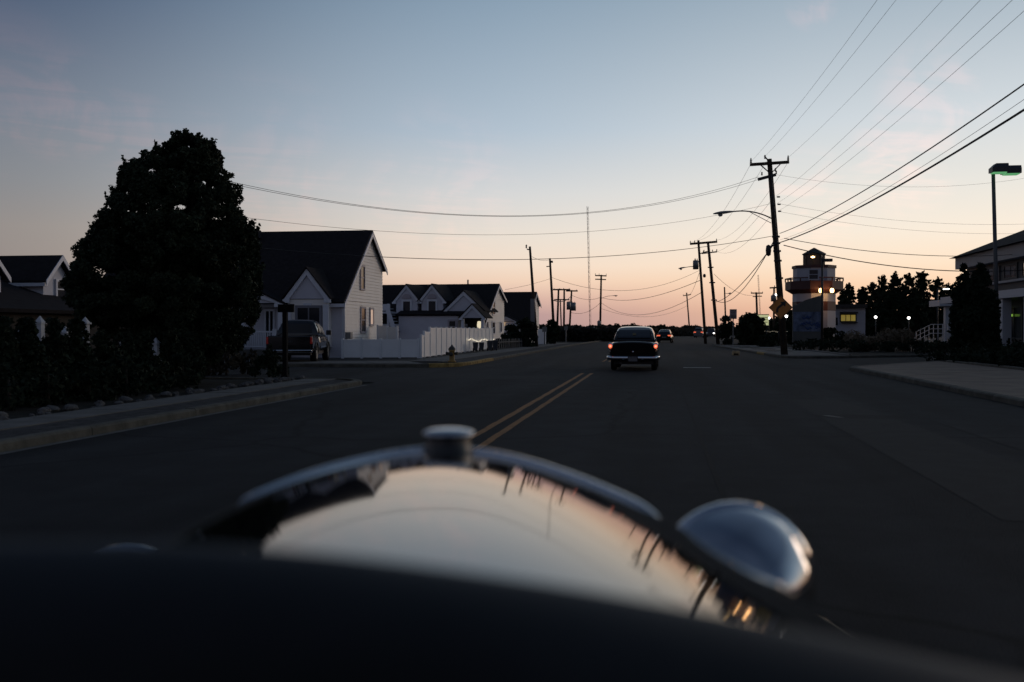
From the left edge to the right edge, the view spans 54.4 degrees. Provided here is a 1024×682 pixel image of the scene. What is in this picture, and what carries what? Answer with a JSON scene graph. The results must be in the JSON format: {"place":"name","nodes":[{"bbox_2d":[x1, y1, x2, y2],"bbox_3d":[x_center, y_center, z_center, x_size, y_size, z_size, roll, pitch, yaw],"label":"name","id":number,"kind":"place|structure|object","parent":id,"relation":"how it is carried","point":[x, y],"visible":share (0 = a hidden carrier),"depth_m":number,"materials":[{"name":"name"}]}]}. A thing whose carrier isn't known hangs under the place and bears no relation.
{"place":"outdoors","nodes":[
{"label":"outdoors","id":0,"kind":"place"},
{"bbox_2d":[1,379,290,418],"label":"planting bed","id":1,"kind":"object","parent":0,"point":[206,385],"depth_m":20.24,"materials":[{"name":"plant"}]},
{"bbox_2d":[12,316,52,403],"bbox_3d":[-9.041,0.417,18.476,0.932,1.763,0.903,0,1,8],"label":"columnar evergreen","id":2,"kind":"object","parent":1,"relation":"on","point":[30,349],"visible":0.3,"depth_m":18.40,"materials":[{"name":"green plant"}]},
{"bbox_2d":[39,317,77,400],"bbox_3d":[-8.913,0.406,19.375,0.918,1.765,0.924,0,1,8],"label":"columnar evergreen","id":3,"kind":"object","parent":1,"relation":"on","point":[56,342],"visible":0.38,"depth_m":19.25,"materials":[{"name":"green plant"}]},
{"bbox_2d":[63,316,100,396],"bbox_3d":[-8.789,0.385,20.116,0.935,1.790,0.920,0,1,8],"label":"columnar evergreen","id":4,"kind":"object","parent":1,"relation":"on","point":[80,348],"visible":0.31,"depth_m":20.01,"materials":[{"name":"green plant"}]},
{"bbox_2d":[18,316,160,357],"bbox_3d":[-9.436,0.288,22.607,0.187,1.670,5.607,0,1,8],"label":"vinyl fence","id":5,"kind":"object","parent":1,"relation":"on","point":[40,323],"visible":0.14,"depth_m":21.36,"materials":[{"name":"plastic"}]},
{"bbox_2d":[140,354,178,392],"bbox_3d":[-7.824,0.769,21.907,0.896,0.983,0.858,0,1,-34],"label":"shrub","id":6,"kind":"object","parent":1,"relation":"on","point":[156,378],"visible":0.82,"depth_m":21.80,"materials":[{"name":"green plant"}]},
{"bbox_2d":[58,128,265,366],"bbox_3d":[-9.478,-2.270,27.064,5.537,6.966,4.972,0,1,8],"label":"broadleaf tree","id":7,"kind":"object","parent":1,"relation":"on","point":[165,258],"visible":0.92,"depth_m":25.87,"materials":[{"name":"green plant"}]},
{"bbox_2d":[169,350,201,388],"bbox_3d":[-7.628,0.730,23.278,0.770,1.032,0.930,0,1,-22],"label":"shrub","id":8,"kind":"object","parent":1,"relation":"on","point":[183,360],"visible":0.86,"depth_m":23.17,"materials":[{"name":"green plant"}]},
{"bbox_2d":[212,349,245,374],"bbox_3d":[-9.284,0.582,32.160,1.306,1.137,1.151,0,1,8],"label":"brown bush","id":9,"kind":"object","parent":1,"relation":"on","point":[234,360],"visible":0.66,"depth_m":31.90,"materials":[{"name":"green plant"}]},
{"bbox_2d":[0,379,333,430],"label":"pavement","id":10,"kind":"structure","parent":0,"point":[46,418],"depth_m":17.56,"materials":[{"name":"concrete"}]},
{"bbox_2d":[0,379,346,438],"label":"verge","id":11,"kind":"structure","parent":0,"point":[14,432],"depth_m":16.26,"materials":[{"name":"plant"}]},
{"bbox_2d":[105,230,387,357],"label":"house","id":12,"kind":"structure","parent":0,"point":[339,296],"depth_m":52.11,"materials":[{"name":"white wood"}]},
{"bbox_2d":[264,309,274,347],"bbox_3d":[-12.295,-0.632,50.499,0.571,1.960,0.080,0,1,8],"label":"window","id":13,"kind":"structure","parent":12,"relation":"in","point":[269,314],"depth_m":50.48,"materials":[{"name":"glass"}]},
{"bbox_2d":[295,305,321,325],"bbox_3d":[-10.124,-0.870,49.567,1.389,1.816,0.080,0,1,8],"label":"window","id":14,"kind":"structure","parent":12,"relation":"in","point":[302,312],"depth_m":49.54,"materials":[{"name":"grey"}]},
{"bbox_2d":[360,306,365,332],"bbox_3d":[-7.998,-1.131,53.494,0.080,1.432,0.919,0,1,8],"label":"window","id":15,"kind":"structure","parent":12,"relation":"in","point":[362,309],"depth_m":53.38,"materials":[{"name":"grey"}]},
{"bbox_2d":[161,360,418,363],"bbox_3d":[-18.568,0.926,43.183,30.830,0.144,3.426,0,1,7],"label":"pavement corner","id":16,"kind":"object","parent":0,"point":[376,362],"visible":0.16,"depth_m":40.97,"materials":[{"name":"concrete"}]},
{"bbox_2d":[205,367,449,381],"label":"side street","id":17,"kind":"structure","parent":0,"point":[370,374],"depth_m":34.18,"materials":[{"name":"asphalt"}]},
{"bbox_2d":[239,348,256,373],"bbox_3d":[-8.708,0.669,32.868,1.030,0.944,0.910,0,1,-30],"label":"brown bush","id":18,"kind":"object","parent":17,"relation":"on","point":[244,367],"visible":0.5,"depth_m":32.73,"materials":[{"name":"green plant"}]},
{"bbox_2d":[248,344,289,377],"bbox_3d":[-7.507,0.620,30.846,1.164,1.086,0.911,0,1,8],"label":"cone shrub","id":19,"kind":"object","parent":17,"relation":"on","point":[268,359],"visible":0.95,"depth_m":30.68,"materials":[{"name":"green plant"}]},
{"bbox_2d":[278,304,293,376],"bbox_3d":[-6.418,0.023,28.296,0.460,2.136,0.180,0,1,8],"label":"sign post","id":20,"kind":"object","parent":17,"relation":"on","point":[284,309],"visible":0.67,"depth_m":28.24,"materials":[{"name":"black"}]},
{"bbox_2d":[228,344,541,360],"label":"gravel yard","id":21,"kind":"structure","parent":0,"point":[362,359],"depth_m":48.42,"materials":[{"name":"gravel"}]},
{"bbox_2d":[0,255,143,352],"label":"house","id":22,"kind":"structure","parent":21,"relation":"on","point":[30,286],"depth_m":39.19,"materials":[{"name":"white"}]},
{"bbox_2d":[266,320,330,360],"bbox_3d":[-9.428,-0.028,44.202,2.440,1.845,5.450,0,1,-2],"label":"pickup truck","id":23,"kind":"object","parent":21,"relation":"on","point":[307,337],"visible":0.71,"depth_m":43.28,"materials":[{"name":"black"}]},
{"bbox_2d":[341,338,419,358],"bbox_3d":[-6.420,0.358,48.704,3.814,0.980,0.138,0,1,-9],"label":"vinyl fence","id":24,"kind":"object","parent":21,"relation":"on","point":[364,348],"visible":0.98,"depth_m":48.65,"materials":[{"name":"white plastic"}]},
{"bbox_2d":[377,325,397,338],"bbox_3d":[-6.821,-0.055,54.499,1.694,1.680,0.152,1,1,40],"label":"vinyl fence","id":25,"kind":"object","parent":21,"relation":"on","point":[385,332],"visible":0.42,"depth_m":54.44,"materials":[{"name":"white plastic"}]},
{"bbox_2d":[382,304,399,330],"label":"deck stairs","id":26,"kind":"structure","parent":21,"relation":"on","point":[386,308],"depth_m":83.39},
{"bbox_2d":[382,280,506,339],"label":"house","id":27,"kind":"structure","parent":21,"relation":"on","point":[418,309],"depth_m":84.77,"materials":[{"name":"white wood"}]},
{"bbox_2d":[420,327,492,357],"bbox_3d":[-2.972,-0.074,61.662,0.113,1.560,25.553,0,1,7],"label":"vinyl fence","id":28,"kind":"object","parent":21,"relation":"on","point":[435,341],"visible":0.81,"depth_m":56.92,"materials":[{"name":"white plastic"}]},
{"bbox_2d":[497,338,521,348],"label":"picket fence","id":29,"kind":"object","parent":21,"relation":"on","point":[512,341],"visible":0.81,"depth_m":75.71,"materials":[{"name":"grey wood"}]},
{"bbox_2d":[500,323,520,346],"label":"roadside bush","id":30,"kind":"object","parent":21,"relation":"on","point":[511,329],"visible":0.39,"depth_m":79.74,"materials":[{"name":"green plant"}]},
{"bbox_2d":[411,343,565,362],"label":"pavement","id":31,"kind":"structure","parent":0,"point":[440,359],"depth_m":52.30,"materials":[{"name":"concrete"}]},
{"bbox_2d":[526,245,537,346],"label":"utility pole","id":32,"kind":"object","parent":31,"relation":"on","point":[532,311],"visible":0.87,"depth_m":80.90,"materials":[{"name":"brown wood"}]},
{"bbox_2d":[546,258,555,343],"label":"utility pole","id":33,"kind":"object","parent":31,"relation":"on","point":[551,290],"visible":0.68,"depth_m":97.90,"materials":[{"name":"brown wood"}]},
{"bbox_2d":[541,318,560,343],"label":"roadside bush","id":34,"kind":"object","parent":31,"relation":"on","point":[553,334],"visible":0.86,"depth_m":96.72,"materials":[{"name":"green plant"}]},
{"bbox_2d":[441,343,576,361],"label":"verge","id":35,"kind":"structure","parent":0,"point":[489,356],"depth_m":55.14,"materials":[{"name":"plant"}]},
{"bbox_2d":[0,335,1023,677],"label":"road","id":36,"kind":"structure","parent":0,"point":[906,559],"depth_m":11.16,"materials":[{"name":"asphalt"}]},
{"bbox_2d":[0,385,364,454],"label":"gutter line","id":37,"kind":"object","parent":36,"relation":"on","point":[11,451],"visible":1,"depth_m":15.11,"materials":[{"name":"concrete"}]},
{"bbox_2d":[0,427,1023,681],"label":"vintage car","id":38,"kind":"object","parent":36,"relation":"on","point":[448,555],"visible":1,"depth_m":0.68,"materials":[{"name":"black paint"}]},
{"bbox_2d":[471,373,583,439],"bbox_3d":[-0.394,1.288,14.423,0.126,0.001,38.400,0,1,8],"label":"yellow line","id":39,"kind":"object","parent":36,"relation":"on","point":[492,425],"visible":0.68,"depth_m":17.91,"materials":[{"name":"paint"}]},
{"bbox_2d":[476,373,592,447],"bbox_3d":[-0.098,1.289,14.380,0.125,0.001,38.400,0,1,8],"label":"yellow line","id":40,"kind":"object","parent":36,"relation":"on","point":[497,435],"visible":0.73,"depth_m":16.11,"materials":[{"name":"paint"}]},
{"bbox_2d":[607,326,659,369],"bbox_3d":[4.692,0.240,37.776,1.880,1.590,5.190,0,1,9],"label":"classic sedan","id":41,"kind":"object","parent":36,"relation":"on","point":[634,345],"visible":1,"depth_m":35.53,"materials":[{"name":"black paint"}]},
{"bbox_2d":[656,330,673,342],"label":"car","id":42,"kind":"object","parent":36,"relation":"on","point":[664,335],"visible":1,"depth_m":113.30,"materials":[{"name":"black paint"}]},
{"bbox_2d":[663,345,728,501],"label":"road seam","id":43,"kind":"object","parent":36,"relation":"on","point":[717,480],"visible":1,"depth_m":11.87,"materials":[{"name":"asphalt"}]},
{"bbox_2d":[714,344,950,358],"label":"kerb","id":44,"kind":"structure","parent":36,"relation":"on","point":[814,357],"depth_m":52.54,"materials":[{"name":"concrete"}]},
{"bbox_2d":[814,414,906,418],"bbox_3d":[5.823,1.265,16.664,1.500,0.001,0.840,0,1,8],"label":"road patch","id":45,"kind":"object","parent":36,"relation":"on","point":[852,416],"visible":1,"depth_m":16.68,"materials":[{"name":"asphalt"}]},
{"bbox_2d":[733,355,1023,450],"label":"road seam","id":46,"kind":"object","parent":36,"relation":"on","point":[910,413],"visible":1,"depth_m":16.49,"materials":[{"name":"asphalt"}]},
{"bbox_2d":[790,400,1023,520],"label":"road patch","id":47,"kind":"object","parent":36,"relation":"on","point":[992,484],"visible":1,"depth_m":11.14,"materials":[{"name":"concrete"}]},
{"bbox_2d":[850,360,1023,406],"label":"kerb","id":48,"kind":"structure","parent":36,"relation":"on","point":[1012,400],"depth_m":24.07,"materials":[{"name":"concrete"}]},
{"bbox_2d":[0,0,1023,326],"label":"sky","id":49,"kind":"structure","parent":0,"point":[473,108],"materials":[{"name":"blue"}]},
{"bbox_2d":[362,336,779,384],"bbox_3d":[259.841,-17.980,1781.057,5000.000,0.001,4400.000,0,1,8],"label":"ground","id":50,"kind":"structure","parent":0,"point":[735,341],"depth_m":119.05,"materials":[{"name":"soil"}]},
{"bbox_2d":[0,377,361,451],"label":"kerb","id":51,"kind":"structure","parent":50,"relation":"on","point":[30,440],"depth_m":15.54,"materials":[{"name":"concrete"}]},
{"bbox_2d":[230,340,604,367],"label":"kerb","id":52,"kind":"structure","parent":50,"relation":"on","point":[433,365],"depth_m":39.48,"materials":[{"name":"concrete"}]},
{"bbox_2d":[504,292,541,334],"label":"house","id":53,"kind":"structure","parent":50,"relation":"on","point":[516,306],"depth_m":110.07,"materials":[{"name":"white plastic"}]},
{"bbox_2d":[514,317,538,346],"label":"roadside bush","id":54,"kind":"object","parent":50,"relation":"on","point":[528,335],"visible":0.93,"depth_m":79.54,"materials":[{"name":"green plant"}]},
{"bbox_2d":[557,325,620,341],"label":"roadside scrub","id":55,"kind":"object","parent":50,"relation":"on","point":[590,333],"visible":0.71,"depth_m":128.36,"materials":[{"name":"plant"}]},
{"bbox_2d":[595,273,617,328],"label":"utility pole","id":56,"kind":"object","parent":50,"relation":"on","point":[600,312],"visible":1,"depth_m":187.84,"materials":[{"name":"brown wood"}]},
{"bbox_2d":[539,324,737,333],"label":"treeline","id":57,"kind":"object","parent":50,"relation":"on","point":[625,325],"visible":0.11,"depth_m":331.88,"materials":[{"name":"green plant"}]},
{"bbox_2d":[651,326,720,335],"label":"marsh reeds","id":58,"kind":"object","parent":50,"relation":"on","point":[679,331],"visible":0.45,"depth_m":242.63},
{"bbox_2d":[678,239,716,343],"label":"utility pole","id":59,"kind":"object","parent":50,"relation":"on","point":[696,264],"visible":0.98,"depth_m":105.88,"materials":[{"name":"brown wood"}]},
{"bbox_2d":[702,242,719,343],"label":"utility pole","id":60,"kind":"object","parent":50,"relation":"on","point":[710,267],"visible":0.97,"depth_m":103.87,"materials":[{"name":"brown wood"}]},
{"bbox_2d":[734,312,766,344],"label":"round bush","id":61,"kind":"object","parent":50,"relation":"on","point":[751,327],"visible":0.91,"depth_m":91.37,"materials":[{"name":"green plant"}]},
{"bbox_2d":[792,295,820,345],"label":"mural wall","id":62,"kind":"structure","parent":50,"relation":"on","point":[806,318],"depth_m":83.47,"materials":[{"name":"paint"}]},
{"bbox_2d":[857,361,1023,397],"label":"apron","id":63,"kind":"object","parent":50,"relation":"on","point":[1006,381],"visible":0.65,"depth_m":29.92,"materials":[{"name":"concrete"}]},
{"bbox_2d":[946,262,970,352],"bbox_3d":[21.334,-1.363,46.963,1.518,4.733,1.485,0,1,8],"label":"columnar evergreen","id":64,"kind":"object","parent":50,"relation":"on","point":[956,307],"visible":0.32,"depth_m":46.86,"materials":[{"name":"green plant"}]},
{"bbox_2d":[940,230,1023,345],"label":"office building","id":65,"kind":"structure","parent":50,"relation":"on","point":[1011,290],"depth_m":60.16,"materials":[{"name":"grey"}]},
{"bbox_2d":[783,245,1021,271],"bbox_3d":[23.144,-4.589,55.999,17.292,1.305,0.047,0,1,-13],"label":"overhead wire","id":66,"kind":"object","parent":65,"relation":"attached to","point":[890,265],"visible":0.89,"depth_m":55.45,"materials":[{"name":"black"}]},
{"bbox_2d":[1003,262,1017,279],"bbox_3d":[30.468,-4.257,60.839,0.080,0.983,2.340,0,1,8],"label":"window","id":67,"kind":"structure","parent":65,"relation":"in","point":[1007,275],"depth_m":60.81,"materials":[{"name":"grey"}]},
{"bbox_2d":[1011,305,1023,339],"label":"window","id":68,"kind":"structure","parent":65,"relation":"in","point":[1017,318],"depth_m":59.66,"materials":[{"name":"grey"}]},
{"bbox_2d":[946,360,1023,369],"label":"bed edging","id":69,"kind":"object","parent":50,"relation":"on","point":[995,365],"visible":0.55,"depth_m":36.38,"materials":[{"name":"concrete"}]},
{"bbox_2d":[719,345,845,355],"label":"pavement","id":70,"kind":"structure","parent":0,"point":[792,352],"depth_m":61.94,"materials":[{"name":"concrete"}]},
{"bbox_2d":[717,315,735,343],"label":"round bush","id":71,"kind":"object","parent":70,"relation":"on","point":[726,329],"visible":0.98,"depth_m":97.76,"materials":[{"name":"green plant"}]},
{"bbox_2d":[713,155,788,354],"bbox_3d":[12.950,-4.507,53.871,4.088,11.165,0.631,0,1,0],"label":"utility pole","id":72,"kind":"object","parent":70,"relation":"on","point":[769,163],"visible":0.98,"depth_m":53.86,"materials":[{"name":"brown wood"}]},
{"bbox_2d":[233,177,756,215],"bbox_3d":[1.166,-7.190,46.005,29.198,3.267,0.016,0,1,-33],"label":"overhead wire","id":73,"kind":"object","parent":72,"relation":"attached to","point":[478,215],"visible":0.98,"depth_m":44.28,"materials":[{"name":"black"}]},
{"bbox_2d":[243,180,755,216],"bbox_3d":[1.166,-7.103,46.005,29.198,3.159,0.016,0,1,-33],"label":"overhead wire","id":74,"kind":"object","parent":72,"relation":"attached to","point":[492,216],"visible":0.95,"depth_m":44.85,"materials":[{"name":"black"}]},
{"bbox_2d":[252,204,766,234],"bbox_3d":[1.318,-6.026,46.003,30.292,2.757,0.013,0,1,-32],"label":"overhead wire","id":75,"kind":"object","parent":72,"relation":"attached to","point":[515,234],"visible":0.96,"depth_m":45.29,"materials":[{"name":"black"}]},
{"bbox_2d":[261,236,770,259],"bbox_3d":[1.424,-4.610,46.003,30.470,2.108,0.025,0,1,-32],"label":"overhead wire","id":76,"kind":"object","parent":72,"relation":"attached to","point":[499,259],"visible":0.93,"depth_m":44.55,"materials":[{"name":"black"}]},
{"bbox_2d":[769,296,792,318],"bbox_3d":[14.198,-1.771,52.615,1.242,1.242,0.090,0,1,8],"label":"warning sign","id":77,"kind":"object","parent":72,"relation":"attached to","point":[780,307],"visible":1,"depth_m":52.58,"materials":[{"name":"yellow"}]},
{"bbox_2d":[779,84,1023,233],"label":"overhead wire","id":78,"kind":"object","parent":72,"relation":"attached to","point":[923,152],"visible":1,"depth_m":26.96,"materials":[{"name":"black"}]},
{"bbox_2d":[780,109,1023,242],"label":"overhead wire","id":79,"kind":"object","parent":72,"relation":"attached to","point":[981,136],"visible":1,"depth_m":27.00,"materials":[{"name":"black"}]},
{"bbox_2d":[779,345,950,354],"bbox_3d":[44.938,0.592,69.400,51.100,0.001,41.700,0,1,8],"label":"planting bed","id":80,"kind":"object","parent":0,"point":[895,352],"visible":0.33,"depth_m":60.06,"materials":[{"name":"soil"}]},
{"bbox_2d":[770,320,791,342],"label":"round bush","id":81,"kind":"object","parent":80,"relation":"on","point":[775,329],"visible":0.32,"depth_m":109.63,"materials":[{"name":"green plant"}]},
{"bbox_2d":[792,337,833,350],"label":"hedge","id":82,"kind":"object","parent":80,"relation":"on","point":[811,344],"visible":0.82,"depth_m":65.22,"materials":[{"name":"green plant"}]},
{"bbox_2d":[785,248,843,335],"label":"lighthouse","id":83,"kind":"object","parent":80,"relation":"on","point":[804,284],"visible":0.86,"depth_m":86.56,"materials":[{"name":"white paint"}]},
{"bbox_2d":[818,257,832,347],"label":"parking lamp","id":84,"kind":"object","parent":80,"relation":"on","point":[826,260],"visible":0.84,"depth_m":73.90,"materials":[{"name":"grey"}]},
{"bbox_2d":[823,327,838,345],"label":"round bush","id":85,"kind":"object","parent":80,"relation":"on","point":[828,332],"visible":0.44,"depth_m":83.74,"materials":[{"name":"green plant"}]},
{"bbox_2d":[842,330,865,349],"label":"plume grass","id":86,"kind":"object","parent":80,"relation":"on","point":[849,336],"depth_m":67.71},
{"bbox_2d":[821,339,917,351],"bbox_3d":[22.303,0.393,61.923,6.084,1.139,2.462,0,1,23],"label":"hedge","id":87,"kind":"object","parent":80,"relation":"on","point":[855,346],"visible":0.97,"depth_m":61.84,"materials":[{"name":"green plant"}]},
{"bbox_2d":[876,328,900,349],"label":"plume grass","id":88,"kind":"object","parent":80,"relation":"on","point":[885,335],"depth_m":65.74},
{"bbox_2d":[891,327,914,350],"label":"plume grass","id":89,"kind":"object","parent":80,"relation":"on","point":[906,335],"depth_m":65.68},
{"bbox_2d":[903,339,949,352],"bbox_3d":[25.623,0.375,59.998,2.604,0.998,4.911,0,1,-10],"label":"hedge","id":90,"kind":"object","parent":80,"relation":"on","point":[932,347],"visible":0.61,"depth_m":59.76,"materials":[{"name":"green plant"}]},
{"bbox_2d":[916,324,947,341],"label":"ramp railing","id":91,"kind":"object","parent":80,"relation":"on","point":[942,333],"visible":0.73,"depth_m":78.54,"materials":[{"name":"grey"}]},
{"bbox_2d":[929,300,951,342],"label":"entrance canopy","id":92,"kind":"object","parent":80,"relation":"on","point":[935,303],"visible":0.24,"depth_m":77.78,"materials":[{"name":"grey"}]},
{"bbox_2d":[958,261,1001,349],"bbox_3d":[21.630,-1.281,45.989,1.857,4.799,1.842,1,1,41],"label":"columnar evergreen","id":93,"kind":"object","parent":80,"relation":"in","point":[979,321],"visible":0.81,"depth_m":45.52,"materials":[{"name":"green plant"}]},
{"bbox_2d":[789,357,941,369],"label":"driveway","id":94,"kind":"structure","parent":0,"point":[844,363],"depth_m":45.88,"materials":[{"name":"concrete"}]},
{"bbox_2d":[988,163,1021,306],"bbox_3d":[23.828,-3.748,48.188,2.187,9.549,0.989,0,1,-37],"label":"parking lamp","id":95,"kind":"object","parent":94,"relation":"on","point":[1004,169],"visible":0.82,"depth_m":47.93,"materials":[{"name":"dark painted metal"},{"name":"green glowing lens"}]},
{"bbox_2d":[866,336,941,342],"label":"gravel lot","id":96,"kind":"structure","parent":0,"point":[931,340],"depth_m":155.02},
{"bbox_2d":[840,282,857,303],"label":"pine tree","id":97,"kind":"object","parent":96,"relation":"on","point":[850,297],"visible":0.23,"depth_m":121.77,"materials":[{"name":"green plant"}]},
{"bbox_2d":[855,286,870,334],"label":"pine tree","id":98,"kind":"object","parent":96,"relation":"on","point":[861,293],"visible":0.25,"depth_m":125.54,"materials":[{"name":"green plant"}]},
{"bbox_2d":[863,282,876,335],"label":"pine tree","id":99,"kind":"object","parent":96,"relation":"on","point":[871,286],"visible":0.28,"depth_m":121.77,"materials":[{"name":"green plant"}]},
{"bbox_2d":[865,275,890,334],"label":"pine tree","id":100,"kind":"object","parent":96,"relation":"on","point":[883,286],"visible":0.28,"depth_m":117.73,"materials":[{"name":"green plant"}]},
{"bbox_2d":[866,288,907,335],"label":"pine tree","id":101,"kind":"object","parent":96,"relation":"on","point":[889,314],"visible":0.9,"depth_m":111.45,"materials":[{"name":"green plant"}]},
{"bbox_2d":[870,271,903,337],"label":"pine tree","id":102,"kind":"object","parent":96,"relation":"on","point":[895,281],"visible":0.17,"depth_m":121.52,"materials":[{"name":"green plant"}]},
{"bbox_2d":[895,273,933,337],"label":"pine tree","id":103,"kind":"object","parent":96,"relation":"on","point":[905,288],"visible":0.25,"depth_m":117.49,"materials":[{"name":"green plant"}]},
{"bbox_2d":[892,289,941,340],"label":"pine tree","id":104,"kind":"object","parent":96,"relation":"on","point":[919,319],"visible":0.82,"depth_m":111.20,"materials":[{"name":"green plant"}]},
{"bbox_2d":[914,270,931,340],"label":"pine tree","id":105,"kind":"object","parent":96,"relation":"on","point":[922,281],"visible":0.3,"depth_m":121.58,"materials":[{"name":"green plant"}]},
{"bbox_2d":[925,276,949,340],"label":"pine tree","id":106,"kind":"object","parent":96,"relation":"on","point":[937,283],"visible":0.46,"depth_m":117.37,"materials":[{"name":"green plant"}]},
{"label":"far side street","id":107,"kind":"structure","parent":0,"visible":0},
{"bbox_2d":[836,304,866,337],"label":"shop","id":108,"kind":"structure","parent":107,"relation":"on","point":[849,317],"depth_m":95.89,"materials":[{"name":"grey"}]},
{"bbox_2d":[840,314,856,321],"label":"window","id":109,"kind":"structure","parent":108,"relation":"in","point":[843,317],"depth_m":95.94,"materials":[{"name":"yellow"}]},
{"label":"right planting bed near","id":110,"kind":"structure","parent":0,"visible":0},
{"bbox_2d":[913,344,1023,366],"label":"hedge","id":111,"kind":"object","parent":110,"relation":"on","point":[1004,355],"visible":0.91,"depth_m":38.58,"materials":[{"name":"green plant"}]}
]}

